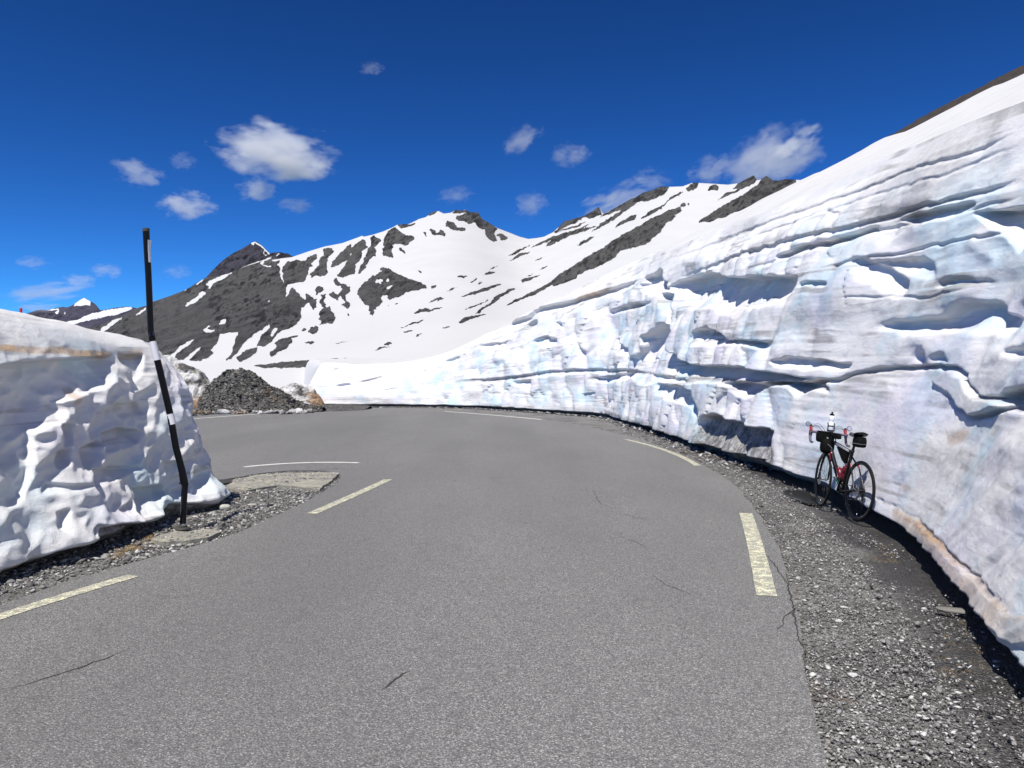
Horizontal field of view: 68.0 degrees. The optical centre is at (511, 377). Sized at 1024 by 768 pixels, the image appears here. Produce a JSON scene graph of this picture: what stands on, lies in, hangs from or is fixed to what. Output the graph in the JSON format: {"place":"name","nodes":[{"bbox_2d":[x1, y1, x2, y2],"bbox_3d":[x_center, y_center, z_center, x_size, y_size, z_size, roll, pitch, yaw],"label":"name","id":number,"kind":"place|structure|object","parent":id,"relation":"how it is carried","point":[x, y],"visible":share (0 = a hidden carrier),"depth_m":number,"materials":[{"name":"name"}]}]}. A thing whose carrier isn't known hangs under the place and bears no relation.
{"place":"outdoors","nodes":[
{"label":"outdoors","id":0,"kind":"place"},
{"bbox_2d":[26,298,136,328],"bbox_3d":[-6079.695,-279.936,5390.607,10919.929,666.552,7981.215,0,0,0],"label":"mountain","id":1,"kind":"structure","parent":0,"point":[85,313],"depth_m":4705.31,"materials":[{"name":"white snow"}]},
{"bbox_2d":[0,471,339,604],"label":"gravel","id":2,"kind":"structure","parent":0,"point":[28,567],"depth_m":7.75,"materials":[{"name":"grey gravel"}]},
{"bbox_2d":[142,228,190,530],"bbox_3d":[-3.617,0.025,7.929,0.520,3.178,0.162,0,0,0],"label":"snow pole","id":3,"kind":"object","parent":2,"relation":"on","point":[184,483],"visible":0.99,"depth_m":7.94,"materials":[{"name":"metal"}]},
{"bbox_2d":[191,241,293,286],"bbox_3d":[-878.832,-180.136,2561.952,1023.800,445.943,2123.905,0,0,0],"label":"mountain","id":4,"kind":"structure","parent":0,"point":[253,253],"depth_m":2111.36,"materials":[{"name":"grey stone"}]},
{"bbox_2d":[0,408,827,767],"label":"road","id":5,"kind":"structure","parent":0,"point":[496,590],"depth_m":4.89,"materials":[{"name":"grey asphalt"}]},
{"bbox_2d":[5,648,128,691],"bbox_3d":[-2.393,1.597,4.180,0.041,0.001,0.785,0,0,28],"label":"road crack","id":6,"kind":"object","parent":5,"relation":"on","point":[69,670],"visible":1,"depth_m":4.16,"materials":[{"name":"black asphalt"}]},
{"bbox_2d":[0,575,137,619],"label":"road marking","id":7,"kind":"object","parent":5,"relation":"on","point":[18,610],"visible":1,"depth_m":5.53,"materials":[{"name":"paint"}]},
{"bbox_2d":[243,462,359,466],"bbox_3d":[-3.874,1.596,14.023,2.085,0.001,0.464,0,0,-19],"label":"road marking","id":8,"kind":"object","parent":5,"relation":"on","point":[303,462],"visible":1,"depth_m":14.22,"materials":[{"name":"white paint"}]},
{"bbox_2d":[308,479,391,513],"bbox_3d":[-2.138,1.596,10.383,0.148,0.001,3.010,0,0,8],"label":"road marking","id":9,"kind":"object","parent":5,"relation":"on","point":[339,501],"visible":1,"depth_m":10.08,"materials":[{"name":"paint"}]},
{"bbox_2d":[383,671,407,688],"bbox_3d":[-0.619,1.597,4.007,0.024,0.001,0.284,0,0,22],"label":"road crack","id":10,"kind":"object","parent":5,"relation":"on","point":[395,679],"visible":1,"depth_m":4.01,"materials":[{"name":"grey asphalt"}]},
{"bbox_2d":[444,411,542,419],"bbox_3d":[-0.946,1.596,32.164,0.340,0.001,8.117,0,0,-32],"label":"road marking","id":11,"kind":"object","parent":5,"relation":"on","point":[496,415],"visible":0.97,"depth_m":31.71,"materials":[{"name":"white paint"}]},
{"bbox_2d":[624,439,700,465],"bbox_3d":[3.250,1.596,16.631,0.331,0.001,5.807,0,0,-4],"label":"road marking","id":12,"kind":"object","parent":5,"relation":"on","point":[686,459],"visible":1,"depth_m":16.00,"materials":[{"name":"paint"}]},
{"bbox_2d":[739,513,776,595],"bbox_3d":[2.312,1.596,7.234,0.159,0.001,3.494,0,0,15],"label":"road marking","id":13,"kind":"object","parent":5,"relation":"on","point":[763,579],"visible":1,"depth_m":6.65,"materials":[{"name":"paint"}]},
{"bbox_2d":[766,555,807,678],"bbox_3d":[2.000,1.597,5.554,0.126,0.001,3.345,0,0,14],"label":"road crack","id":14,"kind":"object","parent":5,"relation":"on","point":[789,592],"visible":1,"depth_m":5.18,"materials":[{"name":"grey asphalt"}]},
{"bbox_2d":[90,175,799,388],"bbox_3d":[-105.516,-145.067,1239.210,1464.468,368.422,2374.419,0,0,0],"label":"mountain","id":15,"kind":"structure","parent":0,"point":[435,283],"depth_m":481.30,"materials":[{"name":"white snow"}]},
{"bbox_2d":[0,407,1023,767],"bbox_3d":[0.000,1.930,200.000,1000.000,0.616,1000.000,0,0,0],"label":"ground","id":16,"kind":"structure","parent":0,"point":[926,577],"depth_m":5.25,"materials":[{"name":"grey gravel"}]},
{"bbox_2d":[0,309,230,573],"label":"snow block","id":17,"kind":"structure","parent":16,"relation":"on","point":[87,457],"depth_m":7.47,"materials":[{"name":"white snow"}]},
{"bbox_2d":[153,529,216,541],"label":"gravel","id":18,"kind":"structure","parent":16,"relation":"on","point":[163,536],"depth_m":7.53,"materials":[{"name":"grey gravel"}]},
{"bbox_2d":[151,529,220,547],"bbox_3d":[-3.252,1.620,7.592,0.556,0.080,0.636,0,0,0],"label":"concrete footing","id":19,"kind":"object","parent":16,"relation":"on","point":[184,542],"visible":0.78,"depth_m":7.49,"materials":[{"name":"grey concrete"}]},
{"bbox_2d":[165,355,210,410],"bbox_3d":[-15.880,0.311,36.150,4.250,2.752,4.700,0,0,0],"label":"dirty snow heap","id":20,"kind":"object","parent":16,"relation":"on","point":[196,380],"visible":0.28,"depth_m":35.51,"materials":[{"name":"white snow"}]},
{"bbox_2d":[192,412,215,415],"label":"gravel","id":21,"kind":"structure","parent":16,"relation":"on","point":[199,413],"depth_m":32.51,"materials":[{"name":"grey gravel"}]},
{"bbox_2d":[217,479,232,484],"bbox_3d":[-4.395,1.616,11.555,0.316,0.050,0.659,0,0,-15],"label":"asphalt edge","id":22,"kind":"object","parent":16,"relation":"on","point":[225,481],"visible":0.37,"depth_m":11.59,"materials":[{"name":"grey asphalt"}]},
{"bbox_2d":[220,504,230,509],"bbox_3d":[-3.520,1.595,9.314,0.126,0.070,0.112,0,0,-23],"label":"stone","id":23,"kind":"object","parent":16,"relation":"on","point":[224,506],"visible":0.88,"depth_m":9.27,"materials":[{"name":"white stone"}]},
{"bbox_2d":[192,408,313,414],"bbox_3d":[-12.240,1.546,34.078,6.672,0.399,4.708,0,0,0],"label":"snow rubble","id":24,"kind":"object","parent":16,"relation":"on","point":[282,411],"visible":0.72,"depth_m":33.32,"materials":[{"name":"white snow"}]},
{"bbox_2d":[195,368,325,412],"bbox_3d":[-12.085,0.653,35.850,6.544,2.059,3.900,0,0,0],"label":"gravel pile","id":25,"kind":"object","parent":16,"relation":"on","point":[241,378],"visible":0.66,"depth_m":34.77,"materials":[{"name":"grey gravel"}]},
{"bbox_2d":[226,472,339,491],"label":"concrete kerb","id":26,"kind":"structure","parent":16,"relation":"on","point":[306,483],"depth_m":11.46,"materials":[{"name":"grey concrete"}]},
{"bbox_2d":[280,383,324,404],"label":"dirty snow lump","id":27,"kind":"object","parent":16,"relation":"on","point":[306,394],"visible":0.57,"depth_m":40.15,"materials":[{"name":"white snow"}]},
{"bbox_2d":[320,404,371,411],"bbox_3d":[-12.700,1.517,37.000,11.034,0.326,7.000,0,0,0],"label":"gravel strip","id":28,"kind":"object","parent":16,"relation":"on","point":[343,407],"visible":0.17,"depth_m":37.21,"materials":[{"name":"grey gravel"}]},
{"bbox_2d":[371,406,783,471],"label":"gravel","id":29,"kind":"structure","parent":16,"relation":"on","point":[682,443],"depth_m":20.41,"materials":[{"name":"grey gravel"}]},
{"bbox_2d":[308,101,1023,666],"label":"snow wall","id":30,"kind":"structure","parent":16,"relation":"on","point":[880,301],"depth_m":11.16,"materials":[{"name":"white snow"}]},
{"bbox_2d":[783,489,818,505],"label":"puddle","id":31,"kind":"object","parent":16,"relation":"on","point":[805,497],"visible":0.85,"depth_m":10.27,"materials":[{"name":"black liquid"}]},
{"bbox_2d":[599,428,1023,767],"bbox_3d":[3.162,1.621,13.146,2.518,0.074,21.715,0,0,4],"label":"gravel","id":32,"kind":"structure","parent":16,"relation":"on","point":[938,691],"depth_m":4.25,"materials":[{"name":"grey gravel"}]},
{"bbox_2d":[806,421,875,520],"bbox_3d":[3.938,1.099,9.032,0.555,1.038,1.655,7,0,-2],"label":"bicycle","id":33,"kind":"object","parent":16,"relation":"on","point":[842,488],"visible":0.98,"depth_m":8.88,"materials":[{"name":"metal"}]},
{"bbox_2d":[816,430,831,441],"bbox_3d":[3.877,0.740,9.449,0.180,0.144,0.120,6,0,7],"label":"handlebar bag","id":34,"kind":"object","parent":33,"relation":"hanging from","point":[821,436],"visible":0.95,"depth_m":9.40,"materials":[{"name":"fabric"}]},
{"bbox_2d":[820,439,834,453],"bbox_3d":[3.900,0.854,9.393,0.156,0.184,0.156,6,0,-2],"label":"stem bag","id":35,"kind":"object","parent":33,"relation":"on","point":[826,446],"visible":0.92,"depth_m":9.33,"materials":[{"name":"fabric"}]},
{"bbox_2d":[827,412,834,431],"bbox_3d":[3.974,0.553,9.450,0.092,0.246,0.079,6,0,7],"label":"water bottle","id":36,"kind":"object","parent":33,"relation":"on","point":[831,426],"visible":1,"depth_m":9.42,"materials":[{"name":"white plastic"}]},
{"bbox_2d":[831,433,841,441],"bbox_3d":[3.944,0.735,9.243,0.070,0.112,0.190,6,0,-2],"label":"top tube bag","id":37,"kind":"object","parent":33,"relation":"on","point":[835,436],"visible":1,"depth_m":9.19,"materials":[{"name":"fabric"}]},
{"bbox_2d":[836,466,842,481],"bbox_3d":[3.907,1.154,9.033,0.072,0.179,0.172,7,0,-2],"label":"water bottle","id":38,"kind":"object","parent":33,"relation":"on","point":[838,469],"visible":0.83,"depth_m":9.04,"materials":[{"name":"red plastic"}]},
{"bbox_2d":[839,465,846,480],"bbox_3d":[3.913,1.126,8.950,0.072,0.201,0.109,7,0,-2],"label":"water bottle","id":39,"kind":"object","parent":33,"relation":"on","point":[842,473],"visible":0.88,"depth_m":8.92,"materials":[{"name":"red plastic"}]},
{"bbox_2d":[837,446,849,462],"bbox_3d":[3.933,0.925,9.034,0.048,0.178,0.276,6,0,-2],"label":"frame bag","id":40,"kind":"object","parent":33,"relation":"attached to","point":[844,454],"visible":0.94,"depth_m":8.95,"materials":[{"name":"fabric"}]},
{"bbox_2d":[852,436,866,447],"bbox_3d":[3.966,0.739,8.663,0.120,0.123,0.160,6,0,-2],"label":"saddle bag","id":41,"kind":"object","parent":33,"relation":"hanging from","point":[859,442],"visible":1,"depth_m":8.60,"materials":[{"name":"fabric"}]},
{"bbox_2d":[935,606,968,613],"bbox_3d":[3.049,1.614,5.258,0.199,0.032,0.089,0,0,17],"label":"stone","id":42,"kind":"object","parent":16,"relation":"on","point":[953,610],"visible":1,"depth_m":5.23,"materials":[{"name":"stone"}]},
{"bbox_2d":[0,0,1023,312],"label":"sky","id":43,"kind":"structure","parent":0,"point":[216,128],"materials":[{"name":"blue"}]},
{"bbox_2d":[304,74,1023,384],"bbox_3d":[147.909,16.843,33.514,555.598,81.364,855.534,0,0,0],"label":"snow slope","id":44,"kind":"structure","parent":0,"point":[999,97],"depth_m":28.60,"materials":[{"name":"white snow"}]},
{"bbox_2d":[849,65,1023,156],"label":"hill","id":45,"kind":"structure","parent":0,"point":[1014,73],"depth_m":91.52,"materials":[{"name":"brown soil"}]}
]}

